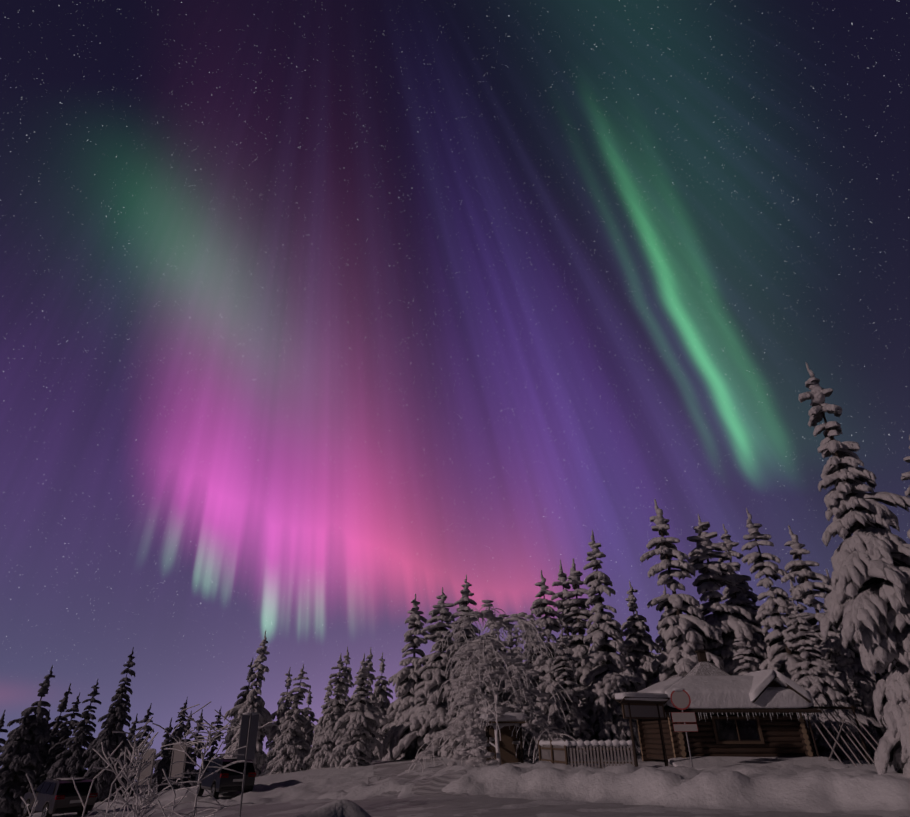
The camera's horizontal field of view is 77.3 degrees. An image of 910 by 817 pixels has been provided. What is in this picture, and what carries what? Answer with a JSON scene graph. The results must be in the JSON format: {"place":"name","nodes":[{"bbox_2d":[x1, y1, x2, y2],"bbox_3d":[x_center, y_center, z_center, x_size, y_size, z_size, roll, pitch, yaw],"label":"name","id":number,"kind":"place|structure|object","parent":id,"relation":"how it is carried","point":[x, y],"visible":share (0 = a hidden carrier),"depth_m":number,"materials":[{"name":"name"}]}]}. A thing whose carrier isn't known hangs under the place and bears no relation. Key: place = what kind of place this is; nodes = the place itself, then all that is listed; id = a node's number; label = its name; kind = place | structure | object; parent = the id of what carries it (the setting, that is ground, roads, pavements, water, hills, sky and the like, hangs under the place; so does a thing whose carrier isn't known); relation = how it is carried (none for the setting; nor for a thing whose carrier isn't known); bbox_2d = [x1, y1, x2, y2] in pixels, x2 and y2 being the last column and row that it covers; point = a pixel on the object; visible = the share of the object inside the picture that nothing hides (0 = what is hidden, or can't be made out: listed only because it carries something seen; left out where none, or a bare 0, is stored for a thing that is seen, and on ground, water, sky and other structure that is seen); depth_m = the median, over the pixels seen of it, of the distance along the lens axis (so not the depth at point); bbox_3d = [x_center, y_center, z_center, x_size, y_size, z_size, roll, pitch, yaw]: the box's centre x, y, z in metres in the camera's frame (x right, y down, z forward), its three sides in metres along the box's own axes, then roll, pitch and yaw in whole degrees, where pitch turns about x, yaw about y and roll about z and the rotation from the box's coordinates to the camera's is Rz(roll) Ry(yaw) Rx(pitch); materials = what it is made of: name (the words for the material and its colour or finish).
{"place":"outdoors","nodes":[
{"label":"outdoors","id":0,"kind":"place"},
{"bbox_2d":[0,0,909,772],"label":"sky","id":1,"kind":"structure","parent":0,"point":[317,317],"materials":[{"name":"purple"}]},
{"bbox_2d":[28,734,909,816],"bbox_3d":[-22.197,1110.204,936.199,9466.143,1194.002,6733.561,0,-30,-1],"label":"snow ground","id":2,"kind":"structure","parent":0,"point":[866,789],"depth_m":21.11,"materials":[{"name":"white snow"}]},
{"bbox_2d":[0,710,7,746],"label":"spruce tree","id":3,"kind":"object","parent":2,"relation":"on","point":[2,740],"visible":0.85,"depth_m":70.41,"materials":[{"name":"green plant"}]},
{"bbox_2d":[0,665,54,816],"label":"spruce tree","id":4,"kind":"object","parent":2,"relation":"on","point":[18,755],"visible":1,"depth_m":57.03,"materials":[{"name":"green plant"}]},
{"bbox_2d":[19,710,50,816],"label":"spruce tree","id":5,"kind":"object","parent":2,"relation":"on","point":[26,786],"visible":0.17,"depth_m":60.86,"materials":[{"name":"green plant"}]},
{"bbox_2d":[18,683,71,816],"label":"spruce tree","id":6,"kind":"object","parent":2,"relation":"on","point":[56,722],"visible":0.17,"depth_m":64.22,"materials":[{"name":"green plant"}]},
{"bbox_2d":[29,693,81,813],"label":"spruce tree","id":7,"kind":"object","parent":2,"relation":"on","point":[59,748],"visible":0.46,"depth_m":60.71,"materials":[{"name":"green plant"}]},
{"bbox_2d":[44,679,100,779],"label":"spruce tree","id":8,"kind":"object","parent":2,"relation":"on","point":[72,765],"visible":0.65,"depth_m":57.52,"materials":[{"name":"green plant"}]},
{"bbox_2d":[72,752,124,816],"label":"frost twigs","id":9,"kind":"object","parent":2,"relation":"on","point":[84,807],"visible":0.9,"depth_m":15.97,"materials":[{"name":"white"}]},
{"bbox_2d":[82,647,135,802],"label":"spruce tree","id":10,"kind":"object","parent":2,"relation":"on","point":[117,715],"visible":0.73,"depth_m":56.88,"materials":[{"name":"green plant"}]},
{"bbox_2d":[111,767,118,799],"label":"spruce tree","id":11,"kind":"object","parent":2,"relation":"on","point":[112,792],"visible":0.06,"depth_m":72.83,"materials":[{"name":"green plant"}]},
{"bbox_2d":[105,762,128,816],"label":"frost twigs","id":12,"kind":"object","parent":2,"relation":"on","point":[107,810],"visible":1,"depth_m":15.17,"materials":[{"name":"white"}]},
{"bbox_2d":[116,726,132,787],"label":"spruce tree","id":13,"kind":"object","parent":2,"relation":"on","point":[128,737],"visible":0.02,"depth_m":80.87,"materials":[{"name":"green plant"}]},
{"bbox_2d":[123,713,138,772],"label":"spruce tree","id":14,"kind":"object","parent":2,"relation":"on","point":[134,728],"depth_m":83.33,"materials":[{"name":"green plant"}]},
{"bbox_2d":[93,717,172,816],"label":"frost twigs","id":15,"kind":"object","parent":2,"relation":"on","point":[134,755],"visible":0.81,"depth_m":16.56,"materials":[{"name":"white"}]},
{"bbox_2d":[114,703,153,797],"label":"spruce tree","id":16,"kind":"object","parent":2,"relation":"on","point":[139,735],"visible":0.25,"depth_m":76.67,"materials":[{"name":"green plant"}]},
{"bbox_2d":[109,732,171,816],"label":"frost twigs","id":17,"kind":"object","parent":2,"relation":"on","point":[128,778],"visible":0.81,"depth_m":16.45,"materials":[{"name":"white"}]},
{"bbox_2d":[135,748,155,795],"bbox_3d":[-24.475,28.896,44.931,1.502,3.507,0.137,-7,-31,12],"label":"info board","id":18,"kind":"object","parent":2,"relation":"on","point":[147,771],"visible":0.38,"depth_m":45.09,"materials":[{"name":"grey wood"}]},
{"bbox_2d":[142,718,172,794],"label":"spruce tree","id":19,"kind":"object","parent":2,"relation":"on","point":[167,739],"visible":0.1,"depth_m":96.38,"materials":[{"name":"green plant"}]},
{"bbox_2d":[152,697,187,791],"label":"spruce tree","id":20,"kind":"object","parent":2,"relation":"on","point":[162,764],"visible":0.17,"depth_m":60.08,"materials":[{"name":"green plant"}]},
{"bbox_2d":[157,702,186,791],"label":"spruce tree","id":21,"kind":"object","parent":2,"relation":"on","point":[160,779],"visible":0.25,"depth_m":60.18,"materials":[{"name":"green plant"}]},
{"bbox_2d":[157,768,189,816],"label":"frost twigs","id":22,"kind":"object","parent":2,"relation":"on","point":[172,787],"visible":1,"depth_m":14.94,"materials":[{"name":"white"}]},
{"bbox_2d":[153,710,194,790],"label":"spruce tree","id":23,"kind":"object","parent":2,"relation":"on","point":[189,766],"visible":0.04,"depth_m":87.81,"materials":[{"name":"green plant"}]},
{"bbox_2d":[168,741,187,789],"bbox_3d":[-21.648,27.999,44.345,1.555,3.514,0.137,-7,-31,12],"label":"info board","id":24,"kind":"object","parent":2,"relation":"on","point":[177,768],"visible":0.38,"depth_m":44.50,"materials":[{"name":"grey wood"}]},
{"bbox_2d":[186,709,204,786],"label":"spruce tree","id":25,"kind":"object","parent":2,"relation":"on","point":[192,777],"visible":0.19,"depth_m":95.66,"materials":[{"name":"green plant"}]},
{"bbox_2d":[195,708,223,778],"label":"spruce tree","id":26,"kind":"object","parent":2,"relation":"on","point":[210,754],"visible":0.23,"depth_m":86.66,"materials":[{"name":"green plant"}]},
{"bbox_2d":[141,701,278,816],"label":"frost sapling","id":27,"kind":"object","parent":2,"relation":"on","point":[209,733],"visible":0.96,"depth_m":18.73,"materials":[{"name":"white"}]},
{"bbox_2d":[195,757,255,798],"bbox_3d":[-13.460,21.512,33.240,2.270,1.957,4.947,20,-35,-31],"label":"car","id":28,"kind":"object","parent":2,"relation":"on","point":[221,780],"visible":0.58,"depth_m":31.82,"materials":[{"name":"grey paint"}]},
{"bbox_2d":[219,715,233,757],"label":"spruce tree","id":29,"kind":"object","parent":2,"relation":"on","point":[226,742],"depth_m":84.51,"materials":[{"name":"green plant"}]},
{"bbox_2d":[225,658,263,748],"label":"spruce tree","id":30,"kind":"object","parent":2,"relation":"on","point":[243,694],"visible":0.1,"depth_m":62.05,"materials":[{"name":"white plant"}]},
{"bbox_2d":[223,630,272,776],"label":"spruce tree","id":31,"kind":"object","parent":2,"relation":"on","point":[253,702],"visible":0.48,"depth_m":54.06,"materials":[{"name":"white plant"}]},
{"bbox_2d":[237,712,258,816],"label":"parking sign post","id":32,"kind":"object","parent":2,"relation":"on","point":[248,730],"visible":1,"depth_m":18.68,"materials":[{"name":"silver metal"}]},
{"bbox_2d":[258,701,283,776],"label":"spruce tree","id":33,"kind":"object","parent":2,"relation":"on","point":[265,771],"visible":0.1,"depth_m":76.76,"materials":[{"name":"white plant"}]},
{"bbox_2d":[263,668,295,775],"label":"spruce tree","id":34,"kind":"object","parent":2,"relation":"on","point":[276,732],"visible":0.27,"depth_m":62.64,"materials":[{"name":"white plant"}]},
{"bbox_2d":[264,664,310,775],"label":"spruce tree","id":35,"kind":"object","parent":2,"relation":"on","point":[291,749],"visible":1,"depth_m":46.54,"materials":[{"name":"white plant"}]},
{"bbox_2d":[300,685,318,769],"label":"spruce tree","id":36,"kind":"object","parent":2,"relation":"on","point":[309,738],"visible":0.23,"depth_m":69.22,"materials":[{"name":"white plant"}]},
{"bbox_2d":[306,678,333,769],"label":"spruce tree","id":37,"kind":"object","parent":2,"relation":"on","point":[318,727],"visible":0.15,"depth_m":62.75,"materials":[{"name":"white plant"}]},
{"bbox_2d":[303,653,350,769],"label":"spruce tree","id":38,"kind":"object","parent":2,"relation":"on","point":[333,713],"visible":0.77,"depth_m":44.36,"materials":[{"name":"white plant"}]},
{"bbox_2d":[315,647,353,762],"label":"spruce tree","id":39,"kind":"object","parent":2,"relation":"on","point":[348,676],"visible":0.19,"depth_m":53.99,"materials":[{"name":"white plant"}]},
{"bbox_2d":[350,665,361,703],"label":"spruce tree","id":40,"kind":"object","parent":2,"relation":"on","point":[352,697],"depth_m":73.62,"materials":[{"name":"white plant"}]},
{"bbox_2d":[330,653,387,767],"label":"spruce tree","id":41,"kind":"object","parent":2,"relation":"on","point":[356,720],"visible":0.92,"depth_m":39.89,"materials":[{"name":"white plant"}]},
{"bbox_2d":[359,648,383,760],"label":"spruce tree","id":42,"kind":"object","parent":2,"relation":"on","point":[374,741],"visible":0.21,"depth_m":58.71,"materials":[{"name":"white plant"}]},
{"bbox_2d":[369,653,392,759],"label":"spruce tree","id":43,"kind":"object","parent":2,"relation":"on","point":[380,693],"visible":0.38,"depth_m":62.77,"materials":[{"name":"white plant"}]},
{"bbox_2d":[379,593,428,760],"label":"spruce tree","id":44,"kind":"object","parent":2,"relation":"on","point":[407,680],"visible":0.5,"depth_m":44.35,"materials":[{"name":"white plant"}]},
{"bbox_2d":[392,587,460,759],"bbox_3d":[-1.113,19.736,42.355,5.940,12.701,7.117,24,-37,-35],"label":"spruce tree","id":45,"kind":"object","parent":2,"relation":"on","point":[426,713],"visible":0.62,"depth_m":40.54,"materials":[{"name":"white plant"}]},
{"bbox_2d":[422,621,444,749],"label":"spruce tree","id":46,"kind":"object","parent":2,"relation":"on","point":[432,651],"depth_m":57.93,"materials":[{"name":"white plant"}]},
{"bbox_2d":[433,642,485,760],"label":"spruce tree","id":47,"kind":"object","parent":2,"relation":"on","point":[451,720],"visible":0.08,"depth_m":37.01,"materials":[{"name":"white plant"}]},
{"bbox_2d":[437,574,498,756],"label":"spruce tree","id":48,"kind":"object","parent":2,"relation":"on","point":[465,592],"visible":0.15,"depth_m":42.99,"materials":[{"name":"white plant"}]},
{"bbox_2d":[452,596,487,705],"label":"spruce tree","id":49,"kind":"object","parent":2,"relation":"on","point":[456,614],"depth_m":50.64,"materials":[{"name":"white plant"}]},
{"bbox_2d":[442,701,498,767],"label":"spruce tree","id":50,"kind":"object","parent":2,"relation":"on","point":[471,733],"visible":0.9,"depth_m":29.77,"materials":[{"name":"white plant"}]},
{"bbox_2d":[405,600,586,772],"bbox_3d":[3.034,16.727,32.782,9.886,10.863,9.559,13,-32,-21],"label":"snow bent birch","id":51,"kind":"object","parent":2,"relation":"on","point":[483,645],"visible":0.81,"depth_m":32.20,"materials":[{"name":"white"}]},
{"bbox_2d":[483,603,513,703],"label":"spruce tree","id":52,"kind":"object","parent":2,"relation":"on","point":[506,695],"visible":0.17,"depth_m":50.75,"materials":[{"name":"white plant"}]},
{"bbox_2d":[482,721,526,764],"bbox_3d":[2.692,18.524,31.350,2.500,2.190,1.900,0,-30,-1],"label":"wood shelter","id":53,"kind":"object","parent":2,"relation":"on","point":[507,751],"visible":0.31,"depth_m":31.71,"materials":[{"name":"brown wood"}]},
{"bbox_2d":[504,629,525,694],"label":"spruce tree","id":54,"kind":"object","parent":2,"relation":"on","point":[510,635],"visible":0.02,"depth_m":58.72,"materials":[{"name":"white plant"}]},
{"bbox_2d":[511,628,523,678],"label":"spruce tree","id":55,"kind":"object","parent":2,"relation":"on","point":[516,644],"visible":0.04,"depth_m":58.72,"materials":[{"name":"white plant"}]},
{"bbox_2d":[513,651,542,759],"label":"spruce tree","id":56,"kind":"object","parent":2,"relation":"on","point":[528,736],"visible":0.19,"depth_m":34.07,"materials":[{"name":"white plant"}]},
{"bbox_2d":[521,630,535,669],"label":"spruce tree","id":57,"kind":"object","parent":2,"relation":"on","point":[530,661],"visible":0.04,"depth_m":60.56,"materials":[{"name":"white plant"}]},
{"bbox_2d":[525,610,543,682],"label":"spruce tree","id":58,"kind":"object","parent":2,"relation":"on","point":[531,665],"visible":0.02,"depth_m":49.92,"materials":[{"name":"white plant"}]},
{"bbox_2d":[525,620,548,695],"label":"spruce tree","id":59,"kind":"object","parent":2,"relation":"on","point":[534,683],"visible":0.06,"depth_m":44.38,"materials":[{"name":"white plant"}]},
{"bbox_2d":[538,739,569,764],"bbox_3d":[4.660,16.392,26.899,0.250,1.310,4.411,5,-30,-8],"label":"wooden gate","id":60,"kind":"object","parent":2,"relation":"on","point":[554,752],"visible":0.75,"depth_m":26.77,"materials":[{"name":"brown wood"}]},
{"bbox_2d":[530,570,585,755],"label":"spruce tree","id":61,"kind":"object","parent":2,"relation":"on","point":[548,623],"visible":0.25,"depth_m":41.64,"materials":[{"name":"white plant"}]},
{"bbox_2d":[551,560,580,667],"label":"spruce tree","id":62,"kind":"object","parent":2,"relation":"on","point":[562,578],"visible":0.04,"depth_m":47.99,"materials":[{"name":"white plant"}]},
{"bbox_2d":[544,558,598,754],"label":"spruce tree","id":63,"kind":"object","parent":2,"relation":"on","point":[578,647],"visible":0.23,"depth_m":42.31,"materials":[{"name":"white plant"}]},
{"bbox_2d":[557,670,589,727],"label":"spruce tree","id":64,"kind":"object","parent":2,"relation":"on","point":[572,687],"visible":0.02,"depth_m":37.19,"materials":[{"name":"white plant"}]},
{"bbox_2d":[547,628,606,757],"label":"spruce tree","id":65,"kind":"object","parent":2,"relation":"on","point":[580,728],"visible":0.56,"depth_m":36.29,"materials":[{"name":"white plant"}]},
{"bbox_2d":[562,739,635,768],"bbox_3d":[6.364,15.271,25.000,3.231,1.311,0.249,-6,-31,10],"label":"picket fence","id":66,"kind":"object","parent":2,"relation":"on","point":[598,744],"visible":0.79,"depth_m":25.02,"materials":[{"name":"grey wood"}]},
{"bbox_2d":[577,530,645,756],"bbox_3d":[10.463,16.594,40.405,4.915,16.054,5.613,2,-30,-3],"label":"spruce tree","id":67,"kind":"object","parent":2,"relation":"on","point":[610,675],"visible":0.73,"depth_m":38.35,"materials":[{"name":"white plant"}]},
{"bbox_2d":[619,580,661,722],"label":"spruce tree","id":68,"kind":"object","parent":2,"relation":"on","point":[639,643],"visible":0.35,"depth_m":48.51,"materials":[{"name":"white plant"}]},
{"bbox_2d":[614,696,669,766],"bbox_3d":[8.562,14.524,25.342,2.516,2.929,0.858,12,-32,-20],"label":"notice board","id":69,"kind":"object","parent":2,"relation":"on","point":[637,709],"visible":0.77,"depth_m":25.64,"materials":[{"name":"brown wood"}]},
{"bbox_2d":[615,692,667,700],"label":"snowy roof","id":70,"kind":"structure","parent":69,"relation":"on","point":[651,696],"depth_m":25.71,"materials":[{"name":"white snow"}]},
{"bbox_2d":[655,585,670,653],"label":"spruce tree","id":71,"kind":"object","parent":2,"relation":"on","point":[661,644],"depth_m":51.75,"materials":[{"name":"white plant"}]},
{"bbox_2d":[670,687,697,766],"bbox_3d":[9.963,13.868,24.538,0.968,3.296,0.204,-4,-30,8],"label":"round road sign","id":72,"kind":"object","parent":2,"relation":"on","point":[680,698],"visible":0.96,"depth_m":24.84,"materials":[{"name":"silver metal"}]},
{"bbox_2d":[640,499,728,685],"bbox_3d":[16.218,15.604,41.273,7.961,19.448,6.681,-5,-30,8],"label":"spruce tree","id":73,"kind":"object","parent":2,"relation":"on","point":[682,637],"visible":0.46,"depth_m":40.78,"materials":[{"name":"white plant"}]},
{"bbox_2d":[679,514,767,674],"bbox_3d":[20.245,16.677,42.484,9.704,18.423,8.100,-17,-34,27],"label":"spruce tree","id":74,"kind":"object","parent":2,"relation":"on","point":[726,621],"visible":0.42,"depth_m":43.00,"materials":[{"name":"white plant"}]},
{"bbox_2d":[636,650,821,760],"bbox_3d":[13.251,15.240,29.291,7.400,5.136,6.800,0,-30,-1],"label":"log cabin","id":75,"kind":"object","parent":2,"relation":"on","point":[760,732],"visible":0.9,"depth_m":26.46,"materials":[{"name":"brown wood"}]},
{"bbox_2d":[638,676,683,706],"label":"roof snow","id":76,"kind":"structure","parent":75,"relation":"on","point":[661,687],"depth_m":28.34,"materials":[{"name":"white snow"}]},
{"bbox_2d":[665,675,811,708],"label":"roof snow","id":77,"kind":"structure","parent":75,"relation":"on","point":[720,692],"depth_m":26.66,"materials":[{"name":"white snow"}]},
{"bbox_2d":[745,669,774,701],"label":"gable snow","id":78,"kind":"structure","parent":75,"relation":"on","point":[762,680],"depth_m":26.82,"materials":[{"name":"white snow"}]},
{"bbox_2d":[744,669,810,700],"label":"gable snow","id":79,"kind":"structure","parent":75,"relation":"on","point":[784,680],"depth_m":26.75,"materials":[{"name":"white snow"}]},
{"bbox_2d":[724,572,762,661],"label":"spruce tree","id":80,"kind":"object","parent":2,"relation":"on","point":[732,590],"visible":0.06,"depth_m":45.38,"materials":[{"name":"white plant"}]},
{"bbox_2d":[718,524,775,660],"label":"spruce tree","id":81,"kind":"object","parent":2,"relation":"on","point":[743,586],"visible":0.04,"depth_m":46.89,"materials":[{"name":"white plant"}]},
{"bbox_2d":[733,628,760,674],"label":"spruce tree","id":82,"kind":"object","parent":2,"relation":"on","point":[742,652],"visible":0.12,"depth_m":35.98,"materials":[{"name":"white plant"}]},
{"bbox_2d":[668,756,848,769],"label":"snow bank","id":83,"kind":"structure","parent":2,"relation":"on","point":[702,762],"depth_m":25.18,"materials":[{"name":"white snow"}]},
{"bbox_2d":[741,508,819,754],"bbox_3d":[21.962,15.162,39.065,5.695,17.256,4.986,-19,-35,30],"label":"spruce tree","id":84,"kind":"object","parent":2,"relation":"on","point":[783,659],"visible":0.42,"depth_m":39.29,"materials":[{"name":"white plant"}]},
{"bbox_2d":[785,579,815,631],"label":"spruce tree","id":85,"kind":"object","parent":2,"relation":"on","point":[802,608],"visible":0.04,"depth_m":44.43,"materials":[{"name":"white plant"}]},
{"bbox_2d":[783,597,884,759],"bbox_3d":[21.269,16.114,33.728,4.300,9.547,5.152,12,-32,-20],"label":"spruce tree","id":86,"kind":"object","parent":2,"relation":"on","point":[816,680],"visible":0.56,"depth_m":32.41,"materials":[{"name":"white plant"}]},
{"bbox_2d":[781,525,886,748],"bbox_3d":[24.239,15.129,37.259,6.423,15.690,5.390,-2,-30,4],"label":"spruce tree","id":87,"kind":"object","parent":2,"relation":"on","point":[837,657],"visible":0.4,"depth_m":36.70,"materials":[{"name":"white plant"}]},
{"bbox_2d":[805,694,889,765],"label":"leaning poles","id":88,"kind":"object","parent":2,"relation":"on","point":[864,748],"visible":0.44,"depth_m":26.32,"materials":[{"name":"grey wood"}]},
{"bbox_2d":[799,363,909,777],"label":"spruce tree","id":89,"kind":"object","parent":2,"relation":"on","point":[867,600],"visible":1,"depth_m":21.36,"materials":[{"name":"white plant"}]},
{"bbox_2d":[826,569,884,682],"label":"spruce tree","id":90,"kind":"object","parent":2,"relation":"on","point":[856,661],"visible":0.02,"depth_m":40.78,"materials":[{"name":"white plant"}]},
{"bbox_2d":[846,671,878,759],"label":"spruce tree","id":91,"kind":"object","parent":2,"relation":"on","point":[871,730],"visible":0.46,"depth_m":31.35,"materials":[{"name":"white plant"}]},
{"bbox_2d":[901,436,909,538],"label":"spruce tree","id":92,"kind":"object","parent":2,"relation":"on","point":[905,476],"visible":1,"depth_m":32.17,"materials":[{"name":"white plant"}]},
{"bbox_2d":[40,758,906,816],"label":"snow road","id":93,"kind":"structure","parent":0,"point":[423,789],"depth_m":20.10,"materials":[{"name":"white snow"}]},
{"bbox_2d":[20,773,38,816],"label":"frost twigs","id":94,"kind":"object","parent":93,"relation":"on","point":[34,805],"visible":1,"depth_m":15.34,"materials":[{"name":"white"}]},
{"bbox_2d":[21,777,97,816],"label":"parked suv","id":95,"kind":"object","parent":93,"relation":"on","point":[57,796],"visible":0.88,"depth_m":28.71,"materials":[{"name":"grey paint"}]},
{"bbox_2d":[479,712,526,721],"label":"shed roof","id":96,"kind":"structure","parent":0,"point":[514,717],"depth_m":31.16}
]}

